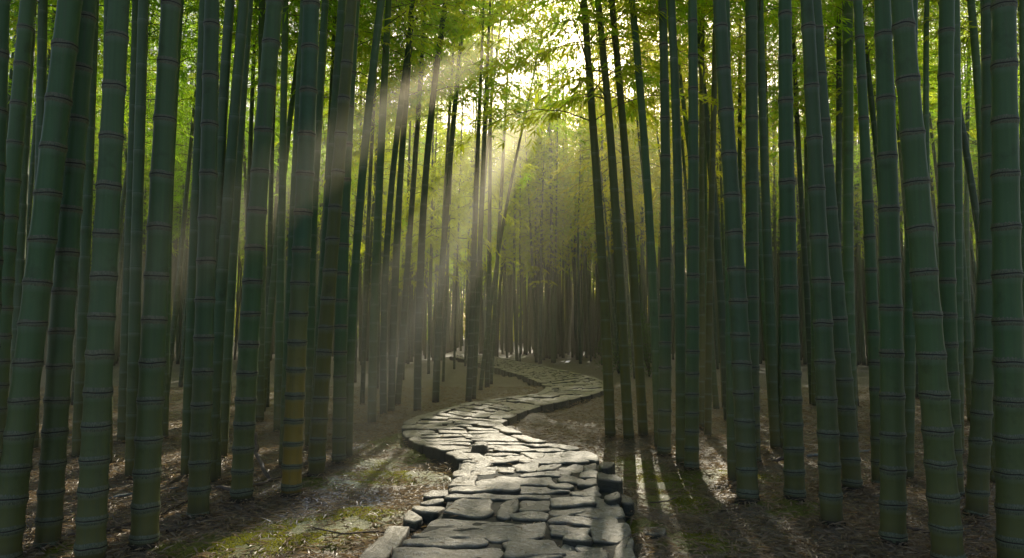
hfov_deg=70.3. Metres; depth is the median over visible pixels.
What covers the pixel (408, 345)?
bamboo
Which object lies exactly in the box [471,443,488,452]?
ground rock
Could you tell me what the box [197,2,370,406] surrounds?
bamboo
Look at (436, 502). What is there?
kerb slab
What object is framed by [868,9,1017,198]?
bamboo
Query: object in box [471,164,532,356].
bamboo
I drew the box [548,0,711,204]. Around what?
bamboo
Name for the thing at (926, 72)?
bamboo
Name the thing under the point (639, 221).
bamboo
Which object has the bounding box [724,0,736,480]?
bamboo
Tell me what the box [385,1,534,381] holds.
bamboo
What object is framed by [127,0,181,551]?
bamboo
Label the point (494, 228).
bamboo
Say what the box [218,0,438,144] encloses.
bamboo
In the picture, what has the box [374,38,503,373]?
bamboo
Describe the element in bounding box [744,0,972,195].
bamboo
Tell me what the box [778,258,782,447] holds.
bamboo
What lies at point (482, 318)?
bamboo
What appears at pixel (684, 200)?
bamboo
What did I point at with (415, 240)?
bamboo
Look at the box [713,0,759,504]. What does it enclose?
bamboo
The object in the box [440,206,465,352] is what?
bamboo
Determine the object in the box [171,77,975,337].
woodland
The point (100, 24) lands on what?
bamboo
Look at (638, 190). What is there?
bamboo
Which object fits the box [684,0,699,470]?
bamboo
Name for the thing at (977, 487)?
bamboo
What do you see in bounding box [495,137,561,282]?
bamboo
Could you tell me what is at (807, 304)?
bamboo
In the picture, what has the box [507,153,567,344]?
bamboo
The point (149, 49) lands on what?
bamboo
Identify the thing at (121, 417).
bamboo
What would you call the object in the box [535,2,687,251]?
bamboo
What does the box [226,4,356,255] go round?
bamboo
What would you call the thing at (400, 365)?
bamboo
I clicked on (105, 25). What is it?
bamboo
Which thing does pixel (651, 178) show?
bamboo
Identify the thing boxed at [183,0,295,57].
bamboo
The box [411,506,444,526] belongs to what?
kerb slab
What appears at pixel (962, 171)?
bamboo
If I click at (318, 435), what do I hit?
bamboo
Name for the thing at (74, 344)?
bamboo
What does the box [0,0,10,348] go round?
bamboo
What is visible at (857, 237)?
bamboo
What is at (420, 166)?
bamboo
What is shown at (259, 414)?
bamboo
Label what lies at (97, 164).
bamboo
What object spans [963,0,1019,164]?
bamboo
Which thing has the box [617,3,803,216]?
bamboo
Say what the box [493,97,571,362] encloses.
bamboo
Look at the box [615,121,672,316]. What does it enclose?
bamboo
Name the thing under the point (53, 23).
bamboo
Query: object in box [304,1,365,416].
bamboo
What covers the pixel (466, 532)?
path
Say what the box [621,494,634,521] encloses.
edge rock
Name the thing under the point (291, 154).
bamboo
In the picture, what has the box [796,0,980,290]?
bamboo
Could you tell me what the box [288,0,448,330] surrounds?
bamboo
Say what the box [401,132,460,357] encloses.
bamboo
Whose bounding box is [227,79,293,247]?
bamboo
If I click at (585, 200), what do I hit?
bamboo
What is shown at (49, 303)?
bamboo
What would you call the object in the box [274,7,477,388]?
bamboo
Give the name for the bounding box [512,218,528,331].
bamboo
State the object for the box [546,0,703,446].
bamboo
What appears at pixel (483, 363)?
bamboo
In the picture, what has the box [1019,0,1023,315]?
bamboo
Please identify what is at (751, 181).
bamboo
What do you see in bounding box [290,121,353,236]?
bamboo
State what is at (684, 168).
bamboo
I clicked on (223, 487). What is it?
fallen branch
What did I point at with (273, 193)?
bamboo
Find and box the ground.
[22,332,995,557]
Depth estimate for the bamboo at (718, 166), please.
23.09 m
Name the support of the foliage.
attached to the culms
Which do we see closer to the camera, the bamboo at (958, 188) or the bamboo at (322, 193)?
the bamboo at (958, 188)
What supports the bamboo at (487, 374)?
on the ground
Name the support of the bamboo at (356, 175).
on the ground
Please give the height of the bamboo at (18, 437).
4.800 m
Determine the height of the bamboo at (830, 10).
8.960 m
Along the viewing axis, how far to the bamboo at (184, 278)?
26.15 m
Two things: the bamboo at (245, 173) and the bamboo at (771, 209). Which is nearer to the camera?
the bamboo at (245, 173)
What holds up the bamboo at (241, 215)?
on the ground
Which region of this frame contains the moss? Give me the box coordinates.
[107,436,874,557]
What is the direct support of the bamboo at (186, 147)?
on the ground
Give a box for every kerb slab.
[359,526,409,557]
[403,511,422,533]
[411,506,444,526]
[420,498,444,507]
[423,490,448,501]
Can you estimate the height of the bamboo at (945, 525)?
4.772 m
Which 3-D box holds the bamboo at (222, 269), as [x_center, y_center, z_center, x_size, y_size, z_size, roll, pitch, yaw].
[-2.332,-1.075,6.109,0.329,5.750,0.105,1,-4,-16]
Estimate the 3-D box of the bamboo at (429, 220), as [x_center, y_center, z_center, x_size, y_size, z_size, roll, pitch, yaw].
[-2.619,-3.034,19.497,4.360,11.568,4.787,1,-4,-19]
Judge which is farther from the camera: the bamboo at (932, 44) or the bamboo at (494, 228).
the bamboo at (494, 228)
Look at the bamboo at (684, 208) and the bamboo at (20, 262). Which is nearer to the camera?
the bamboo at (20, 262)
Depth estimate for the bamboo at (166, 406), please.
8.37 m
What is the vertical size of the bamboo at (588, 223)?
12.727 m
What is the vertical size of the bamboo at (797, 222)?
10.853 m
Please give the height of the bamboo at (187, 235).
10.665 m
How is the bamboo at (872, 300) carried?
on the ground
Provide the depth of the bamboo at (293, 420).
5.41 m
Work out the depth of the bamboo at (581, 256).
35.00 m
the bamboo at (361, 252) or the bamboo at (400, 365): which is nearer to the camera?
the bamboo at (400, 365)
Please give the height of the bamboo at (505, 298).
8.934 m
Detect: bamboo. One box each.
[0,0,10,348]
[0,0,35,461]
[0,0,82,557]
[6,10,101,139]
[8,0,130,82]
[8,0,158,396]
[8,3,149,264]
[8,75,149,183]
[9,0,156,385]
[9,0,197,262]
[9,0,198,84]
[10,0,150,449]
[10,2,256,252]
[10,4,195,109]
[10,6,159,404]
[11,0,157,52]
[30,57,101,153]
[31,122,92,349]
[32,0,96,550]
[47,1,186,88]
[71,0,98,456]
[73,0,129,557]
[91,97,176,253]
[92,76,127,230]
[93,35,190,311]
[94,34,187,181]
[94,96,183,203]
[97,2,256,345]
[98,0,254,67]
[98,0,280,130]
[99,0,297,95]
[101,0,137,441]
[103,0,112,462]
[122,0,257,386]
[124,0,148,475]
[125,83,189,253]
[126,4,257,235]
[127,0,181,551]
[143,30,245,246]
[143,102,190,332]
[147,1,278,394]
[150,0,319,405]
[150,42,291,365]
[152,0,296,383]
[155,0,337,240]
[163,0,184,437]
[174,67,253,193]
[176,16,295,237]
[180,0,204,476]
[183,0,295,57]
[185,0,219,519]
[187,111,287,255]
[191,0,364,431]
[192,0,336,421]
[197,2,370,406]
[210,0,248,481]
[215,0,234,481]
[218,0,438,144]
[220,0,252,457]
[221,2,369,128]
[224,0,458,411]
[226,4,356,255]
[227,58,327,196]
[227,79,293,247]
[229,0,283,504]
[234,127,266,359]
[236,0,502,422]
[240,143,288,237]
[245,35,353,208]
[255,0,432,56]
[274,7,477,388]
[275,1,450,332]
[275,66,372,211]
[276,3,436,382]
[278,0,302,467]
[279,3,470,404]
[280,0,319,497]
[282,0,331,448]
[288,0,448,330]
[290,0,409,23]
[290,0,525,332]
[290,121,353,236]
[292,0,538,411]
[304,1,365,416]
[305,0,356,476]
[307,0,345,459]
[319,15,429,316]
[322,0,576,269]
[331,0,360,464]
[346,0,478,457]
[349,128,409,364]
[350,18,496,379]
[354,0,504,405]
[359,0,510,413]
[360,120,441,289]
[363,0,504,332]
[365,0,538,410]
[366,111,461,363]
[369,1,507,292]
[373,0,571,401]
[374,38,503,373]
[377,0,554,402]
[384,0,803,437]
[384,124,442,361]
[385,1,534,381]
[394,9,527,368]
[394,158,456,332]
[400,122,463,331]
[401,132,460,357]
[404,172,440,339]
[408,19,543,361]
[411,0,578,398]
[412,1,598,269]
[417,0,577,387]
[418,1,547,326]
[419,7,531,365]
[420,0,554,373]
[424,121,478,360]
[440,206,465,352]
[441,148,502,255]
[444,0,584,383]
[450,217,467,347]
[453,0,613,389]
[455,112,522,346]
[455,192,495,353]
[462,197,507,352]
[464,160,529,357]
[467,87,574,361]
[470,108,566,360]
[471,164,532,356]
[472,0,713,435]
[478,153,534,356]
[483,138,525,352]
[486,0,733,440]
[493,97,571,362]
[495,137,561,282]
[496,80,578,273]
[499,91,590,266]
[504,137,589,363]
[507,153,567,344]
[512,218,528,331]
[517,238,522,330]
[529,3,670,373]
[534,100,624,360]
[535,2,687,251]
[539,124,622,363]
[540,2,686,378]
[540,163,609,359]
[545,163,570,351]
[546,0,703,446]
[546,146,606,325]
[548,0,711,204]
[553,68,658,348]
[555,100,623,309]
[557,5,775,233]
[558,77,639,364]
[558,195,579,354]
[563,0,734,408]
[580,0,678,456]
[580,94,659,312]
[584,0,796,407]
[596,2,717,314]
[602,0,852,417]
[603,106,672,362]
[608,24,687,318]
[609,0,797,332]
[610,0,840,427]
[615,0,744,420]
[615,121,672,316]
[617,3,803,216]
[618,129,672,225]
[619,0,835,435]
[620,21,777,368]
[623,130,659,294]
[638,38,758,211]
[648,77,759,228]
[653,142,744,242]
[653,215,686,311]
[655,0,826,218]
[657,90,778,246]
[658,10,774,296]
[667,0,685,464]
[668,0,865,448]
[677,0,761,461]
[680,0,854,258]
[680,1,870,373]
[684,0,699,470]
[698,87,778,237]
[706,0,873,403]
[708,0,894,405]
[710,0,937,139]
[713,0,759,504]
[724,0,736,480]
[724,134,795,250]
[731,0,938,241]
[731,5,931,303]
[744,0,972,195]
[744,152,796,270]
[764,0,918,425]
[765,0,872,23]
[767,0,894,162]
[769,119,803,252]
[770,0,938,405]
[771,0,980,134]
[772,113,862,258]
[773,3,967,140]
[778,0,806,501]
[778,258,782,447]
[794,125,874,219]
[795,121,875,250]
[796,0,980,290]
[799,84,877,244]
[800,0,845,526]
[802,57,937,194]
[813,0,863,490]
[823,2,980,398]
[824,0,978,250]
[825,2,980,73]
[827,0,979,421]
[829,7,965,114]
[831,48,935,213]
[853,0,879,482]
[859,87,937,229]
[860,215,877,290]
[866,0,1018,198]
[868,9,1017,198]
[871,51,977,239]
[872,120,976,216]
[873,0,1019,402]
[874,0,908,546]
[891,0,965,557]
[898,85,977,336]
[899,25,977,211]
[899,108,976,214]
[904,0,917,478]
[918,0,1019,130]
[919,0,1018,336]
[921,59,977,281]
[922,0,1019,266]
[923,0,929,177]
[934,89,1019,193]
[937,0,964,496]
[954,0,964,452]
[961,10,1019,104]
[962,0,993,518]
[962,60,1019,184]
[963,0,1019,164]
[980,0,994,482]
[990,0,1023,557]
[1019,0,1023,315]
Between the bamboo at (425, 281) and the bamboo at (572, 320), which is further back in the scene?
the bamboo at (572, 320)
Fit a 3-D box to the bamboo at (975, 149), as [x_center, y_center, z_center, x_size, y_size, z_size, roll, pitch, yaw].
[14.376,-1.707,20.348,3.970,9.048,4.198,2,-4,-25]
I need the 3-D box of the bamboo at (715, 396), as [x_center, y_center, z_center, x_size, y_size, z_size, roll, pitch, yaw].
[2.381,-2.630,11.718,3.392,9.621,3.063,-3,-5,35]
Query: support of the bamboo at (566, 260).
on the ground
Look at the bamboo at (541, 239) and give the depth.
27.80 m
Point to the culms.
(556, 302)
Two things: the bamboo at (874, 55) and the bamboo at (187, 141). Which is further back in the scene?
the bamboo at (187, 141)
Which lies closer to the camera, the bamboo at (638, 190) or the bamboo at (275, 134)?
the bamboo at (275, 134)
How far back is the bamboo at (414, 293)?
33.52 m
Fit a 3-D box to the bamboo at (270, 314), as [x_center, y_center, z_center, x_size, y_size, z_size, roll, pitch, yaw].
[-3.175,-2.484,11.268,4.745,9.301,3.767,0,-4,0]
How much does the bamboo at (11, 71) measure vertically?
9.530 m
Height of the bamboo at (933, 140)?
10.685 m
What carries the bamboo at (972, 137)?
on the ground
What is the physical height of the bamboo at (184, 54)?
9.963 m
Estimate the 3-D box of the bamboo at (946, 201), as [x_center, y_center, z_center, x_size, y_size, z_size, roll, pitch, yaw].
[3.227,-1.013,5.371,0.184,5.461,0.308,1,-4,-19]
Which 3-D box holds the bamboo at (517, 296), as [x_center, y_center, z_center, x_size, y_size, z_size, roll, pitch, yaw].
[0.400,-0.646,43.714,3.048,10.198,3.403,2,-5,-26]
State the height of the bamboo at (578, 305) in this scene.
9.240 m
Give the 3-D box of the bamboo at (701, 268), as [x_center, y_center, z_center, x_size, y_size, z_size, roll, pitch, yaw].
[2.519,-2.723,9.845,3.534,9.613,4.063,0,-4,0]
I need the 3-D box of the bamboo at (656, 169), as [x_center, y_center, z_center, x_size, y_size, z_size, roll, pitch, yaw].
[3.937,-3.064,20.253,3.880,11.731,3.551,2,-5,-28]
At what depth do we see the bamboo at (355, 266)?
6.96 m
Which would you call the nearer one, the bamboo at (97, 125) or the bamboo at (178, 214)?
the bamboo at (97, 125)
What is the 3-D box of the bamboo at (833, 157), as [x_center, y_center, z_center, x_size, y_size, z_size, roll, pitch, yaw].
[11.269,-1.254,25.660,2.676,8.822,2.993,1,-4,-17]
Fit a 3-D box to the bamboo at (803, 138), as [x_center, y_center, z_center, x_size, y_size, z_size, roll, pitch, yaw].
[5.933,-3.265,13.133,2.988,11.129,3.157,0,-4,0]
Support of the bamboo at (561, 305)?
on the ground
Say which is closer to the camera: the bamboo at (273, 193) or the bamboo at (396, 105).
the bamboo at (396, 105)
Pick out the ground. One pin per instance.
(456, 376)
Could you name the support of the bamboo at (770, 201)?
on the ground
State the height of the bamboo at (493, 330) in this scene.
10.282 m
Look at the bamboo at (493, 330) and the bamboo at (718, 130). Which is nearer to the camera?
the bamboo at (718, 130)
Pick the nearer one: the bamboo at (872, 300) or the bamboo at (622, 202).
the bamboo at (872, 300)
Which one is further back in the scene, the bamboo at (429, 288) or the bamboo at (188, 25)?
the bamboo at (429, 288)
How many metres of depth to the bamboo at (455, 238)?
15.02 m
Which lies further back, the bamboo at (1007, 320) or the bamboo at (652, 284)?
the bamboo at (652, 284)
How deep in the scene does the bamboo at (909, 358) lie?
6.06 m
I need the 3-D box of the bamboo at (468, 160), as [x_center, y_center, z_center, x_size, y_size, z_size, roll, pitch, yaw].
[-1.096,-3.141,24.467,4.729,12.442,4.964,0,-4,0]
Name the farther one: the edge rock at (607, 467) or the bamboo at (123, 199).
the bamboo at (123, 199)
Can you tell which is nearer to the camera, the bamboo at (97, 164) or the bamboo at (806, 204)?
the bamboo at (806, 204)
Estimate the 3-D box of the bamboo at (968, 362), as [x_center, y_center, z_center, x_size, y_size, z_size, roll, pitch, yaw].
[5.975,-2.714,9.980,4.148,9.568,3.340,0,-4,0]
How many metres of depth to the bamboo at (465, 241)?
33.98 m
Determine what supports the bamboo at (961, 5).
on the ground
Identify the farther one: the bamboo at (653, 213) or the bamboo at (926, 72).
the bamboo at (653, 213)
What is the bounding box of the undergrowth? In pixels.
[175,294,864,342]
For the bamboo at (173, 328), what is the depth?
13.86 m
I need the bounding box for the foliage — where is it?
[30,33,975,315]
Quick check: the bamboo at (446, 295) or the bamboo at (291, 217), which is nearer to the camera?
the bamboo at (291, 217)
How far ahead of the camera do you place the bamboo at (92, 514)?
3.90 m
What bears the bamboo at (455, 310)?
on the ground
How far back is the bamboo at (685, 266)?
34.06 m
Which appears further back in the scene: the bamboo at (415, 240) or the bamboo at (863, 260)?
the bamboo at (863, 260)
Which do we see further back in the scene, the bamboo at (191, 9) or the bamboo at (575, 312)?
the bamboo at (575, 312)
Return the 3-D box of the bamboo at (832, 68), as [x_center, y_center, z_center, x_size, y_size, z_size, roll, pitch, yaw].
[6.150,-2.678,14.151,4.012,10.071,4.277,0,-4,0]
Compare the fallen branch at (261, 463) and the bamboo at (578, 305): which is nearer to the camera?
the fallen branch at (261, 463)
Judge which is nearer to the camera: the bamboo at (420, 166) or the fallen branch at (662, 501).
the fallen branch at (662, 501)
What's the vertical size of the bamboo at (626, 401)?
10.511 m
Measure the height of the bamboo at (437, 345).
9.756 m
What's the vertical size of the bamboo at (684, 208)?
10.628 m
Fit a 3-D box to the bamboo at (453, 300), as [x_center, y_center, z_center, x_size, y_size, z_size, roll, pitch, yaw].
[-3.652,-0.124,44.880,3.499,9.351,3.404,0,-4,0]
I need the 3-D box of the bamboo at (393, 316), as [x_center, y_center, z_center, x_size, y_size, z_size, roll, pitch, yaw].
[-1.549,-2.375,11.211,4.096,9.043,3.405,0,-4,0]
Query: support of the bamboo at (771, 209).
on the ground
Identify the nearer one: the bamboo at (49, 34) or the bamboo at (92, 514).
the bamboo at (92, 514)
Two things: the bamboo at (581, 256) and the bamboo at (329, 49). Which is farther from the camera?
the bamboo at (581, 256)
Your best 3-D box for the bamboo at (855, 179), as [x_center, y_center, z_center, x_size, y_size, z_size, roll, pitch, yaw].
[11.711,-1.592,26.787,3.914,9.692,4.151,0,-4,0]
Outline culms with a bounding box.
[8,10,1018,365]
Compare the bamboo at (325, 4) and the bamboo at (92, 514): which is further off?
the bamboo at (325, 4)
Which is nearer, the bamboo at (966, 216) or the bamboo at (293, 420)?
the bamboo at (293, 420)
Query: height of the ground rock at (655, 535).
0.217 m
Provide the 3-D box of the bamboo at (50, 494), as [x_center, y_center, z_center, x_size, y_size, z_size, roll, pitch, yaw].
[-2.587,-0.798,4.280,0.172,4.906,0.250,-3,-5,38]
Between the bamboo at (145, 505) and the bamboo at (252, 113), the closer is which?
the bamboo at (145, 505)
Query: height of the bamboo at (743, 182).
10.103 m
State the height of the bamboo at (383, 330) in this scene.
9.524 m
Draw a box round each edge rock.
[597,472,622,494]
[599,462,615,474]
[604,492,620,506]
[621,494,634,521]
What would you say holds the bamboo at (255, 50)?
on the ground
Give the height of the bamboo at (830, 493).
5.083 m
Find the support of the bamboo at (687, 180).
on the ground
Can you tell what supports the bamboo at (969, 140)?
on the ground
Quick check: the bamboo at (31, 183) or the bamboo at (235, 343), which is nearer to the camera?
the bamboo at (31, 183)
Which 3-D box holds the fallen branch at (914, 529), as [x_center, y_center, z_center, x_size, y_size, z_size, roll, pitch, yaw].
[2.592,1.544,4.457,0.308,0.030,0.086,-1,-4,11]
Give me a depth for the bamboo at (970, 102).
12.41 m
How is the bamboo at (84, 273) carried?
on the ground
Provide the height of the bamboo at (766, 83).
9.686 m
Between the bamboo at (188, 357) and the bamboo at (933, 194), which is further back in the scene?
the bamboo at (933, 194)
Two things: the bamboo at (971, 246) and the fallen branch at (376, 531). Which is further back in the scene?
the bamboo at (971, 246)
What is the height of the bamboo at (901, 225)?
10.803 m
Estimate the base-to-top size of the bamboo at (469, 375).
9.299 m
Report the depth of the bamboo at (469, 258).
42.06 m
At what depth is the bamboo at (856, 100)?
12.47 m
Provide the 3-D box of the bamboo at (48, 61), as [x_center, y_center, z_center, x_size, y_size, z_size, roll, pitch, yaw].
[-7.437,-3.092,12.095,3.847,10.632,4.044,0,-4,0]
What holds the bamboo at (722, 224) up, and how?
on the ground
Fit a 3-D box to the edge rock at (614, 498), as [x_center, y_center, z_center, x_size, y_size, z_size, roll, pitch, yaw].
[0.677,1.568,4.799,0.148,0.287,0.228,-4,-6,44]
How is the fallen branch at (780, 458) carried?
on the ground
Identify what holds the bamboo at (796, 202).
on the ground
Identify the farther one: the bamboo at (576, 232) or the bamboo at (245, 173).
the bamboo at (576, 232)
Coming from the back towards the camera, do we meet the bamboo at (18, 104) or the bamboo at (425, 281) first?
the bamboo at (425, 281)
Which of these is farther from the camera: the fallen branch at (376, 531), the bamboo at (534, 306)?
the bamboo at (534, 306)
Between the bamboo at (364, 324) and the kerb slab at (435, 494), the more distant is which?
the bamboo at (364, 324)
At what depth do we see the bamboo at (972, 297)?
24.23 m
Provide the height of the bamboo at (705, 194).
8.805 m
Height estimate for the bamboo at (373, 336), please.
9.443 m
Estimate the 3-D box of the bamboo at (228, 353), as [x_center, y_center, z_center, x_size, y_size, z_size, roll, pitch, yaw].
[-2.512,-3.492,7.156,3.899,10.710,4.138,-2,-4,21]
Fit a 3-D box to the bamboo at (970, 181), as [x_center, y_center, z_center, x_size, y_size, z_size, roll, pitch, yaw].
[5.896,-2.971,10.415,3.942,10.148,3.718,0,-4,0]
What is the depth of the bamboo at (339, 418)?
6.62 m
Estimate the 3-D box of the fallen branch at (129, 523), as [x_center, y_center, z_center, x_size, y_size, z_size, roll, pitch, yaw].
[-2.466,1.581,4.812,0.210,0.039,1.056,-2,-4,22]
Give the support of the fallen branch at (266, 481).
on the ground
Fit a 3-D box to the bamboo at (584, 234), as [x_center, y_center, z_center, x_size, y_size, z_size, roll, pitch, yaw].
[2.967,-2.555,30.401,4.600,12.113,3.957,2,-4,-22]
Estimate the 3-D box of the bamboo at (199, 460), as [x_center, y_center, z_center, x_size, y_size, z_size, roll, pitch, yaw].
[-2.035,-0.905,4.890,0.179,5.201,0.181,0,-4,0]
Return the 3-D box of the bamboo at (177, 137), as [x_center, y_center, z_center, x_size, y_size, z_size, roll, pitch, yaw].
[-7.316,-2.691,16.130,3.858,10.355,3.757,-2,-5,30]
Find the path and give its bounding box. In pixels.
[392,353,635,557]
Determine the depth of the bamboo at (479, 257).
13.50 m
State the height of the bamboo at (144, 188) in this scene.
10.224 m
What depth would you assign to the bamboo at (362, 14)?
11.14 m
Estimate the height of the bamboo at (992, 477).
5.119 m
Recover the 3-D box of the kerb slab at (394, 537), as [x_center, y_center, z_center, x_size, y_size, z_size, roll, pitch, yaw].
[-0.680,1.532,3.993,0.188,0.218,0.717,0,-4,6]
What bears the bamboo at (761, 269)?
on the ground
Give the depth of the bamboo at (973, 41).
8.85 m
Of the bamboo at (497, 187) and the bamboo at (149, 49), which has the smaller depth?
the bamboo at (149, 49)
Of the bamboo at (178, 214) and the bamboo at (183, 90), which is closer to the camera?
the bamboo at (183, 90)
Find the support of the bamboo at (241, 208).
on the ground
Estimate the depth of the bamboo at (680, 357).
6.74 m
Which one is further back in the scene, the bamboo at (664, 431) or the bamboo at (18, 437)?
the bamboo at (664, 431)
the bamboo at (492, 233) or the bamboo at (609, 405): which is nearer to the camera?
the bamboo at (609, 405)
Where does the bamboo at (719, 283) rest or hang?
on the ground
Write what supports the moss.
on the ground
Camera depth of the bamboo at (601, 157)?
27.59 m
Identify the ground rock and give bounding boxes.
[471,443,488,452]
[643,527,665,538]
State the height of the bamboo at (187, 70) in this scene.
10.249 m
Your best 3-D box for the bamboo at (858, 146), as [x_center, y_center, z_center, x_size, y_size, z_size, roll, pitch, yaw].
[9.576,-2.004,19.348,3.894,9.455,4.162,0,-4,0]
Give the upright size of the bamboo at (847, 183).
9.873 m
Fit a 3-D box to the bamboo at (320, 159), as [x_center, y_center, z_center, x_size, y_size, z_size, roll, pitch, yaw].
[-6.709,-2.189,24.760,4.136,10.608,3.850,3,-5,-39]
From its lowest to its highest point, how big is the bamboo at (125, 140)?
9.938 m
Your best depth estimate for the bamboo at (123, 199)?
13.62 m
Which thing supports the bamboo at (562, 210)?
on the ground
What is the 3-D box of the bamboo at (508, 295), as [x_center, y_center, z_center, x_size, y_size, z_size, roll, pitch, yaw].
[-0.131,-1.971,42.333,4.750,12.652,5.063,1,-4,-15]
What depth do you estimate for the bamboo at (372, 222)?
16.80 m
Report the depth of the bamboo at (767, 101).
12.62 m
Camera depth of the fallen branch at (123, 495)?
5.40 m
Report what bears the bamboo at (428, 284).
on the ground
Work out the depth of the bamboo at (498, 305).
32.49 m
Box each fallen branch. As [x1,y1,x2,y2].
[62,499,187,537]
[108,486,178,500]
[213,484,229,490]
[253,475,281,486]
[254,433,274,480]
[313,527,384,533]
[646,497,676,502]
[766,456,783,462]
[806,450,869,456]
[907,526,929,532]
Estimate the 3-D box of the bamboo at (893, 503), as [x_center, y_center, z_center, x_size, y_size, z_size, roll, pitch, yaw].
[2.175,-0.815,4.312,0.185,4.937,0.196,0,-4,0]
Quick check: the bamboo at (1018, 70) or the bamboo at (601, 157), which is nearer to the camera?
the bamboo at (1018, 70)
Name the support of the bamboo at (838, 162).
on the ground
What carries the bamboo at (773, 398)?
on the ground
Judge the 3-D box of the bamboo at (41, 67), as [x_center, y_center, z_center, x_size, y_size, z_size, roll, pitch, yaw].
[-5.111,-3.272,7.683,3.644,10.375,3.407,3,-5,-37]
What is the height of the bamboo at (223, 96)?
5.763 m
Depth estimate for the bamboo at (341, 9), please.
7.04 m
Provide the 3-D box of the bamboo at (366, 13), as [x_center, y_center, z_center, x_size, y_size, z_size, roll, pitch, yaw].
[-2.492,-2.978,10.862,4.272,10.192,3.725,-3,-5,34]
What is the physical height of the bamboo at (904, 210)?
9.028 m
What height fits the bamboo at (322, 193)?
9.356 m
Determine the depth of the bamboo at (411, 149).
29.67 m
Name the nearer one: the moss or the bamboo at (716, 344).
the moss
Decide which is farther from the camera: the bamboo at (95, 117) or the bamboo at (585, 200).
the bamboo at (585, 200)
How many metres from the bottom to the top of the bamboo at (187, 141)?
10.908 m
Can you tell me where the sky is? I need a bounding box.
[8,0,1018,329]
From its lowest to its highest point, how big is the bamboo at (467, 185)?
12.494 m
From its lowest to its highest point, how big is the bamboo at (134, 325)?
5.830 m
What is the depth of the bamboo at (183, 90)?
11.17 m
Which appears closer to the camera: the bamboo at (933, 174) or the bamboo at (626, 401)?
the bamboo at (626, 401)
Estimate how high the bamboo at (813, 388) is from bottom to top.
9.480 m
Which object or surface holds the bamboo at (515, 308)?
on the ground
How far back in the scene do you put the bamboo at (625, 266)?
19.12 m
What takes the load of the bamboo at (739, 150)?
on the ground
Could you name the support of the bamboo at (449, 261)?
on the ground
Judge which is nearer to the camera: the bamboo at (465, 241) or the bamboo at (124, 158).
the bamboo at (124, 158)
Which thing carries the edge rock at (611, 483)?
on the ground
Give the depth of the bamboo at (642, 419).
8.41 m
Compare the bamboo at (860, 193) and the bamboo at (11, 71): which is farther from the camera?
the bamboo at (860, 193)
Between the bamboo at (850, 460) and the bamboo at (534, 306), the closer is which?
the bamboo at (850, 460)
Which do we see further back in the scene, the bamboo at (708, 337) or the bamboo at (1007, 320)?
the bamboo at (708, 337)
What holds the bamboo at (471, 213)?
on the ground
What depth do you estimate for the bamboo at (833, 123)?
13.11 m
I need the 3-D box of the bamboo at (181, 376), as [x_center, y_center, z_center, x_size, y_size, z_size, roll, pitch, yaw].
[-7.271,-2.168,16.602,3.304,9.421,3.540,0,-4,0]
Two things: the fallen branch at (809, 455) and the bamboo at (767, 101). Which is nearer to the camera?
the fallen branch at (809, 455)
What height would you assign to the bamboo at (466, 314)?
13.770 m
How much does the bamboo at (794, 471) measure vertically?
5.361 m
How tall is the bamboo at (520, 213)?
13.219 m
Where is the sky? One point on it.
(583, 72)
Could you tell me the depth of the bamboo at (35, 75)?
14.94 m
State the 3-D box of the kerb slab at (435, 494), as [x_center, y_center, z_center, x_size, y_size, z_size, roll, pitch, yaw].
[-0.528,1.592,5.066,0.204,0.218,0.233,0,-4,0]
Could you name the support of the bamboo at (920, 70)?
on the ground
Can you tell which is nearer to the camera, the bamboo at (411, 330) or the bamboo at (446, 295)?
the bamboo at (446, 295)
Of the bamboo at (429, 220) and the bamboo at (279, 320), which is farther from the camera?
the bamboo at (429, 220)
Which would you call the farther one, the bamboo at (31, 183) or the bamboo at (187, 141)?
the bamboo at (187, 141)
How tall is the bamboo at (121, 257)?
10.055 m
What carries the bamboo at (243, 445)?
on the ground
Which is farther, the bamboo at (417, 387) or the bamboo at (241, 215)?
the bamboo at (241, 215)
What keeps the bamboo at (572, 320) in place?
on the ground
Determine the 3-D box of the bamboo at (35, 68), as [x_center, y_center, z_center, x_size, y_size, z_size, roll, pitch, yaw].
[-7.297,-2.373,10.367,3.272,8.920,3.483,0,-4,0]
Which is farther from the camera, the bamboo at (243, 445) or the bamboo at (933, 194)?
the bamboo at (933, 194)

